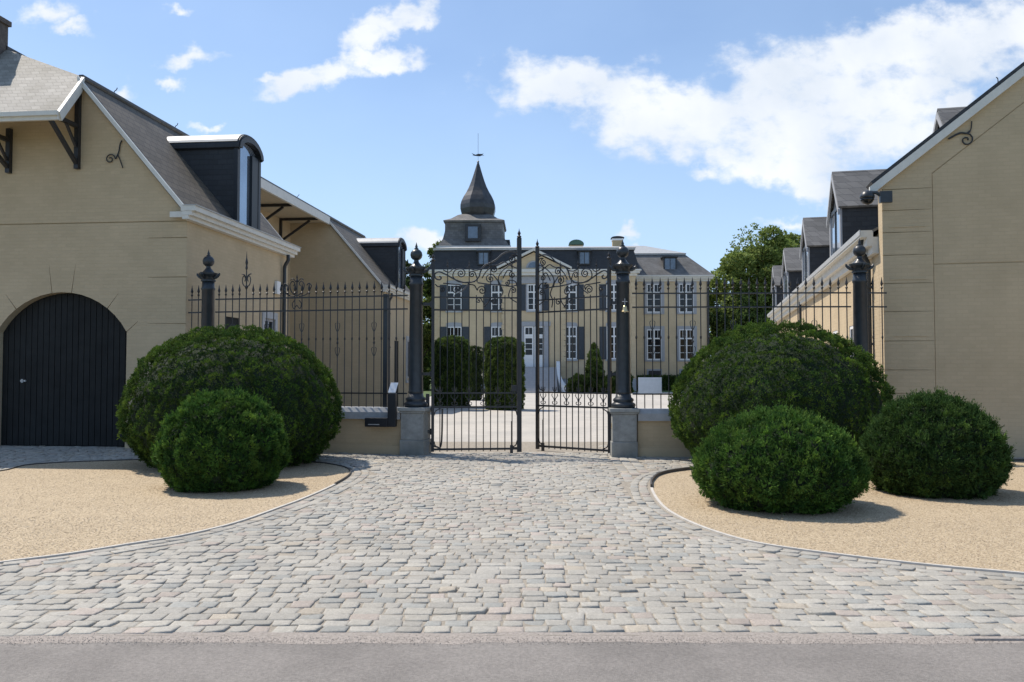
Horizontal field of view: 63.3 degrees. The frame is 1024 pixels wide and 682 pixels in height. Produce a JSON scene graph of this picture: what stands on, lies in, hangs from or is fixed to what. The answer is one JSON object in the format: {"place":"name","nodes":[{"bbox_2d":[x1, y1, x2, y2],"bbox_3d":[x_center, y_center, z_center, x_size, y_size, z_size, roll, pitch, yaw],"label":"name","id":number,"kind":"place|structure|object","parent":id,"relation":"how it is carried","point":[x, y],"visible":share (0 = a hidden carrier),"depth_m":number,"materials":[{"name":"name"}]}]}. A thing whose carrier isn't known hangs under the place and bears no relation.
{"place":"outdoors","nodes":[
{"label":"outdoors","id":0,"kind":"place"},
{"bbox_2d":[0,460,349,560],"bbox_3d":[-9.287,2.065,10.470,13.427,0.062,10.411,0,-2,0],"label":"gravel bed","id":1,"kind":"object","parent":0,"point":[101,513],"visible":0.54,"depth_m":10.45,"materials":[{"name":"beige gravel"}]},
{"bbox_2d":[0,484,335,563],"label":"kerb","id":2,"kind":"structure","parent":1,"relation":"on","point":[164,538],"depth_m":8.25,"materials":[{"name":"stone"}]},
{"bbox_2d":[149,386,291,492],"bbox_3d":[-4.137,1.357,11.906,1.998,1.477,1.949,0,-2,0],"label":"clipped yew","id":3,"kind":"object","parent":1,"relation":"on","point":[220,440],"visible":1,"depth_m":11.32,"materials":[{"name":"green plant"}]},
{"bbox_2d":[115,324,344,469],"bbox_3d":[-5.029,0.938,14.958,3.932,2.528,3.962,0,-2,0],"label":"clipped yew","id":4,"kind":"object","parent":1,"relation":"on","point":[292,387],"visible":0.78,"depth_m":13.88,"materials":[{"name":"green plant"}]},
{"bbox_2d":[423,388,430,397],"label":"lawn","id":5,"kind":"structure","parent":0,"point":[426,392],"depth_m":59.42,"materials":[{"name":"green plant"}]},
{"bbox_2d":[405,259,426,369],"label":"broadleaf tree","id":6,"kind":"object","parent":5,"relation":"on","point":[407,278],"visible":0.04,"depth_m":71.92,"materials":[{"name":"green plant"}]},
{"bbox_2d":[423,318,430,371],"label":"broadleaf tree","id":7,"kind":"object","parent":5,"relation":"on","point":[427,341],"visible":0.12,"depth_m":68.69,"materials":[{"name":"green plant"}]},
{"bbox_2d":[423,375,430,390],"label":"hedge","id":8,"kind":"object","parent":5,"relation":"on","point":[426,384],"visible":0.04,"depth_m":65.40,"materials":[{"name":"green plant"}]},
{"bbox_2d":[0,641,1023,681],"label":"road","id":9,"kind":"structure","parent":0,"point":[466,662],"depth_m":4.80,"materials":[{"name":"grey asphalt"}]},
{"bbox_2d":[0,632,1023,648],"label":"road verge","id":10,"kind":"structure","parent":9,"relation":"on","point":[451,638],"depth_m":5.21,"materials":[{"name":"grey concrete"}]},
{"bbox_2d":[970,636,1023,640],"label":"concrete edging","id":11,"kind":"object","parent":9,"relation":"on","point":[1000,638],"visible":0.67,"depth_m":5.18,"materials":[{"name":"grey concrete"}]},
{"bbox_2d":[0,442,1023,635],"bbox_3d":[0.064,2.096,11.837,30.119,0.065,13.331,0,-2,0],"label":"cobblestones","id":12,"kind":"structure","parent":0,"point":[739,569],"depth_m":6.82,"materials":[{"name":"stone"}]},
{"bbox_2d":[0,459,350,483],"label":"kerb","id":13,"kind":"structure","parent":12,"relation":"on","point":[344,478],"depth_m":14.72,"materials":[{"name":"stone"}]},
{"bbox_2d":[197,250,219,341],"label":"gate column","id":14,"kind":"structure","parent":12,"relation":"on","point":[208,276],"depth_m":17.54,"materials":[{"name":"black metal"}]},
{"bbox_2d":[323,406,400,454],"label":"wall","id":15,"kind":"structure","parent":12,"relation":"on","point":[355,435],"depth_m":16.62,"materials":[{"name":"paint"}]},
{"bbox_2d":[215,254,407,406],"bbox_3d":[-4.181,-0.277,17.162,4.289,3.250,0.155,0,-2,12],"label":"iron railing","id":16,"kind":"object","parent":15,"relation":"on","point":[386,309],"visible":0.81,"depth_m":16.93,"materials":[{"name":"metal"}]},
{"bbox_2d":[365,383,397,426],"bbox_3d":[-2.563,1.259,16.466,0.650,0.870,0.299,0,-2,8],"label":"letterbox post","id":17,"kind":"object","parent":15,"relation":"attached to","point":[390,420],"visible":1,"depth_m":16.31,"materials":[{"name":"metal"}]},
{"bbox_2d":[397,242,430,455],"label":"gate column","id":18,"kind":"structure","parent":12,"relation":"on","point":[415,411],"depth_m":16.47,"materials":[{"name":"black metal"}]},
{"bbox_2d":[426,394,442,447],"bbox_3d":[-1.556,1.662,16.677,0.348,1.200,0.070,0,-2,0],"label":"gate closer","id":19,"kind":"object","parent":18,"relation":"attached to","point":[428,399],"visible":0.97,"depth_m":16.66,"materials":[{"name":"metal"}]},
{"bbox_2d":[423,230,521,452],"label":"iron gate","id":20,"kind":"structure","parent":12,"relation":"on","point":[516,389],"depth_m":16.71,"materials":[{"name":"metal"}]},
{"bbox_2d":[535,239,615,452],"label":"iron gate","id":21,"kind":"structure","parent":12,"relation":"on","point":[610,373],"depth_m":16.89,"materials":[{"name":"metal"}]},
{"bbox_2d":[608,239,639,457],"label":"gate column","id":22,"kind":"structure","parent":12,"relation":"on","point":[624,411],"depth_m":16.07,"materials":[{"name":"black metal"}]},
{"bbox_2d":[621,298,627,312],"bbox_3d":[2.180,-0.682,16.034,0.150,0.280,0.151,2,-3,-44],"label":"bell","id":23,"kind":"object","parent":22,"relation":"hanging from","point":[624,309],"visible":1,"depth_m":16.00,"materials":[{"name":"gold metal"}]},
{"bbox_2d":[637,408,692,456],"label":"wall","id":24,"kind":"structure","parent":12,"relation":"on","point":[655,432],"depth_m":15.98,"materials":[{"name":"paint"}]},
{"bbox_2d":[632,277,850,408],"bbox_3d":[4.460,0.032,16.134,4.222,2.560,0.052,0,-2,2],"label":"iron railing","id":25,"kind":"object","parent":24,"relation":"on","point":[740,293],"visible":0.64,"depth_m":16.15,"materials":[{"name":"metal"}]},
{"bbox_2d":[638,377,661,392],"bbox_3d":[2.682,0.863,16.139,0.455,0.310,0.006,0,-2,2],"label":"sign sheet","id":26,"kind":"object","parent":25,"relation":"attached to","point":[649,384],"visible":1,"depth_m":16.14,"materials":[{"name":"paper"}]},
{"bbox_2d":[667,318,896,462],"bbox_3d":[4.827,0.891,14.951,4.023,2.622,3.980,0,-2,0],"label":"clipped yew","id":27,"kind":"object","parent":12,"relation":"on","point":[748,369],"visible":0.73,"depth_m":13.80,"materials":[{"name":"green plant"}]},
{"bbox_2d":[845,238,873,365],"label":"gate column","id":28,"kind":"structure","parent":12,"relation":"on","point":[859,267],"depth_m":15.98,"materials":[{"name":"black metal"}]},
{"bbox_3d":[-6.829,1.832,17.667,0.256,0.930,0.400,-1,-2,18],"label":"low wall","id":29,"kind":"object","parent":12,"relation":"on","visible":0},
{"bbox_2d":[188,286,201,330],"bbox_3d":[-6.771,0.087,17.709,0.336,2.560,0.052,-1,-2,18],"label":"iron railing","id":30,"kind":"object","parent":29,"relation":"on","point":[198,300],"visible":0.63,"depth_m":17.73,"materials":[{"name":"metal"}]},
{"bbox_3d":[7.154,1.775,16.035,0.292,0.930,0.400,0,-2,-5],"label":"low wall","id":31,"kind":"object","parent":12,"relation":"on","visible":0},
{"bbox_2d":[868,277,886,373],"bbox_3d":[7.095,0.030,16.090,0.372,2.560,0.052,0,-2,-5],"label":"iron railing","id":32,"kind":"object","parent":31,"relation":"on","point":[881,293],"visible":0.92,"depth_m":16.10,"materials":[{"name":"metal"}]},
{"bbox_2d":[0,0,1023,355],"label":"sky","id":33,"kind":"structure","parent":0,"point":[674,125],"materials":[{"name":"blue"}]},
{"bbox_2d":[425,392,681,441],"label":"courtyard","id":34,"kind":"structure","parent":0,"point":[528,423],"depth_m":27.62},
{"bbox_2d":[0,16,409,447],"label":"coach house","id":35,"kind":"structure","parent":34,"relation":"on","point":[120,216],"depth_m":18.22,"materials":[{"name":"paint"}]},
{"bbox_2d":[1,293,126,446],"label":"door","id":36,"kind":"structure","parent":35,"relation":"in","point":[64,374],"depth_m":18.19,"materials":[{"name":"paint"}]},
{"bbox_2d":[226,317,237,337],"bbox_3d":[-6.776,0.897,19.944,0.028,2.937,0.794,0,-2,6],"label":"side door","id":37,"kind":"structure","parent":35,"relation":"in","point":[228,319],"depth_m":19.95,"materials":[{"name":"paint"}]},
{"bbox_2d":[265,318,272,341],"bbox_3d":[-6.536,0.279,22.204,0.038,1.746,0.696,0,-2,6],"label":"window","id":38,"kind":"structure","parent":35,"relation":"in","point":[269,321],"depth_m":22.35,"materials":[{"name":"white glass"}]},
{"bbox_2d":[394,341,397,406],"bbox_3d":[-5.073,1.461,36.144,0.028,2.937,0.794,0,-2,6],"label":"side door","id":39,"kind":"structure","parent":35,"relation":"in","point":[394,341],"depth_m":36.09,"materials":[{"name":"paint"}]},
{"bbox_2d":[407,340,408,377],"bbox_3d":[-4.832,0.843,38.404,0.038,1.746,0.696,0,-2,6],"label":"window","id":40,"kind":"structure","parent":35,"relation":"in","point":[407,340],"depth_m":38.45,"materials":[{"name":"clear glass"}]},
{"bbox_2d":[434,335,471,405],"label":"clipped hedge column","id":41,"kind":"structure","parent":34,"relation":"on","point":[466,380],"depth_m":36.94,"materials":[{"name":"green plant"}]},
{"bbox_2d":[469,345,484,400],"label":"conifer","id":42,"kind":"object","parent":34,"relation":"on","point":[479,369],"visible":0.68,"depth_m":45.68,"materials":[{"name":"green plant"}]},
{"bbox_2d":[482,336,525,409],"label":"clipped hedge column","id":43,"kind":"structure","parent":34,"relation":"on","point":[508,362],"depth_m":34.70,"materials":[{"name":"green plant"}]},
{"bbox_2d":[428,154,714,392],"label":"manor house","id":44,"kind":"structure","parent":34,"relation":"on","point":[475,231],"depth_m":65.25,"materials":[{"name":"paint"}]},
{"bbox_2d":[448,327,460,335],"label":"window","id":45,"kind":"structure","parent":44,"relation":"in","point":[450,329],"depth_m":65.20,"materials":[{"name":"white glass"}]},
{"bbox_2d":[446,285,462,312],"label":"window","id":46,"kind":"structure","parent":44,"relation":"in","point":[450,293],"depth_m":65.29,"materials":[{"name":"white glass"}]},
{"bbox_2d":[465,224,480,240],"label":"tower window","id":47,"kind":"structure","parent":44,"relation":"in","point":[472,231],"depth_m":68.73,"materials":[{"name":"glass"}]},
{"bbox_2d":[491,327,501,338],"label":"window","id":48,"kind":"structure","parent":44,"relation":"in","point":[493,329],"depth_m":65.12,"materials":[{"name":"white glass"}]},
{"bbox_2d":[491,285,503,311],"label":"window","id":49,"kind":"structure","parent":44,"relation":"in","point":[496,290],"depth_m":65.20,"materials":[{"name":"white glass"}]},
{"bbox_2d":[524,326,542,366],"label":"entrance door","id":50,"kind":"structure","parent":44,"relation":"in","point":[529,331],"depth_m":64.80,"materials":[{"name":"white paint"}]},
{"bbox_2d":[526,261,541,267],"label":"lunette window","id":51,"kind":"structure","parent":44,"relation":"in","point":[531,264],"depth_m":64.90,"materials":[{"name":"blue glass"}]},
{"bbox_2d":[526,284,541,311],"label":"window","id":52,"kind":"structure","parent":44,"relation":"in","point":[531,287],"depth_m":64.95,"materials":[{"name":"white glass"}]},
{"bbox_2d":[564,327,577,360],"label":"window","id":53,"kind":"structure","parent":44,"relation":"in","point":[569,329],"depth_m":64.93,"materials":[{"name":"white glass"}]},
{"bbox_2d":[564,284,577,311],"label":"window","id":54,"kind":"structure","parent":44,"relation":"in","point":[574,292],"depth_m":65.04,"materials":[{"name":"white glass"}]},
{"bbox_2d":[605,327,615,360],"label":"window","id":55,"kind":"structure","parent":44,"relation":"in","point":[613,329],"depth_m":64.83,"materials":[{"name":"white glass"}]},
{"bbox_2d":[605,284,615,311],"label":"window","id":56,"kind":"structure","parent":44,"relation":"in","point":[613,286],"depth_m":64.96,"materials":[{"name":"white glass"}]},
{"bbox_2d":[646,329,662,361],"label":"window","id":57,"kind":"structure","parent":44,"relation":"in","point":[656,332],"depth_m":69.03,"materials":[{"name":"white glass"}]},
{"bbox_2d":[646,284,662,313],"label":"window","id":58,"kind":"structure","parent":44,"relation":"in","point":[656,297],"depth_m":69.17,"materials":[{"name":"white glass"}]},
{"bbox_2d":[647,369,661,375],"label":"cellar window","id":59,"kind":"structure","parent":44,"relation":"in","point":[649,371],"depth_m":68.93,"materials":[{"name":"black glass"}]},
{"bbox_2d":[678,329,693,360],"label":"window","id":60,"kind":"structure","parent":44,"relation":"in","point":[688,332],"depth_m":68.97,"materials":[{"name":"white glass"}]},
{"bbox_2d":[678,284,694,313],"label":"window","id":61,"kind":"structure","parent":44,"relation":"in","point":[688,297],"depth_m":69.10,"materials":[{"name":"white glass"}]},
{"bbox_2d":[565,373,595,392],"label":"round shrub","id":62,"kind":"object","parent":34,"relation":"on","point":[581,381],"visible":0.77,"depth_m":58.85,"materials":[{"name":"green plant"}]},
{"bbox_2d":[583,342,605,392],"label":"conical topiary","id":63,"kind":"object","parent":34,"relation":"on","point":[593,365],"visible":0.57,"depth_m":60.20,"materials":[{"name":"green plant"}]},
{"bbox_2d":[597,375,615,393],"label":"round shrub","id":64,"kind":"object","parent":34,"relation":"on","point":[600,384],"visible":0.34,"depth_m":58.79,"materials":[{"name":"green plant"}]},
{"bbox_2d":[615,371,633,392],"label":"round shrub","id":65,"kind":"object","parent":34,"relation":"on","point":[632,378],"visible":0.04,"depth_m":59.87,"materials":[{"name":"green plant"}]},
{"bbox_2d":[767,62,1023,457],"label":"stable building","id":66,"kind":"structure","parent":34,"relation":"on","point":[941,236],"depth_m":16.22,"materials":[{"name":"paint"}]},
{"bbox_2d":[850,326,852,356],"bbox_3d":[8.223,0.625,19.937,0.037,1.996,0.896,0,-2,13],"label":"window","id":67,"kind":"structure","parent":66,"relation":"in","point":[851,327],"depth_m":20.28,"materials":[{"name":"white glass"}]},
{"bbox_2d":[860,190,892,204],"bbox_3d":[7.126,-2.816,16.274,0.580,0.282,0.280,0,-2,13],"label":"security camera","id":68,"kind":"object","parent":66,"relation":"attached to","point":[867,197],"visible":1,"depth_m":16.19,"materials":[{"name":"black metal"}]},
{"bbox_2d":[652,461,1023,571],"bbox_3d":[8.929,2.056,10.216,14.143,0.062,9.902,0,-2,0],"label":"gravel bed","id":69,"kind":"object","parent":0,"point":[685,506],"visible":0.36,"depth_m":9.02,"materials":[{"name":"beige gravel"}]},
{"bbox_2d":[689,400,873,515],"bbox_3d":[3.301,1.375,10.317,2.198,1.330,2.220,0,-2,0],"label":"clipped yew","id":70,"kind":"object","parent":69,"relation":"on","point":[776,459],"visible":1,"depth_m":9.64,"materials":[{"name":"green plant"}]},
{"bbox_2d":[650,487,1023,574],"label":"kerb","id":71,"kind":"structure","parent":69,"relation":"on","point":[662,505],"depth_m":7.54,"materials":[{"name":"stone"}]},
{"bbox_2d":[650,459,1023,486],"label":"kerb","id":72,"kind":"structure","parent":69,"relation":"on","point":[666,472],"depth_m":13.51,"materials":[{"name":"stone"}]},
{"bbox_2d":[857,386,1015,499],"bbox_3d":[5.768,1.344,11.414,2.059,1.468,2.013,0,-2,0],"label":"clipped yew","id":73,"kind":"object","parent":69,"relation":"on","point":[923,443],"visible":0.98,"depth_m":10.79,"materials":[{"name":"green plant"}]},
{"label":"ground","id":74,"kind":"structure","parent":0,"visible":0},
{"bbox_2d":[423,239,440,371],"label":"broadleaf tree","id":75,"kind":"object","parent":74,"relation":"on","point":[427,292],"visible":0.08,"depth_m":77.28,"materials":[{"name":"green plant"}]},
{"bbox_2d":[423,319,712,381],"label":"woodland","id":76,"kind":"object","parent":74,"relation":"on","point":[710,334],"depth_m":114.03,"materials":[{"name":"green plant"}]},
{"bbox_2d":[781,232,800,248],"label":"broadleaf tree","id":77,"kind":"object","parent":74,"relation":"on","point":[795,237],"visible":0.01,"depth_m":82.91,"materials":[{"name":"green plant"}]},
{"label":"lawn","id":78,"kind":"structure","parent":0,"visible":0},
{"bbox_2d":[637,373,686,390],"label":"hedge","id":79,"kind":"object","parent":78,"relation":"on","point":[672,378],"visible":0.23,"depth_m":66.32,"materials":[{"name":"green plant"}]},
{"bbox_2d":[709,278,764,341],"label":"broadleaf tree","id":80,"kind":"object","parent":78,"relation":"on","point":[729,315],"visible":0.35,"depth_m":72.35,"materials":[{"name":"green plant"}]},
{"bbox_2d":[709,222,797,335],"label":"broadleaf tree","id":81,"kind":"object","parent":78,"relation":"on","point":[751,262],"visible":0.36,"depth_m":75.56,"materials":[{"name":"green plant"}]}
]}

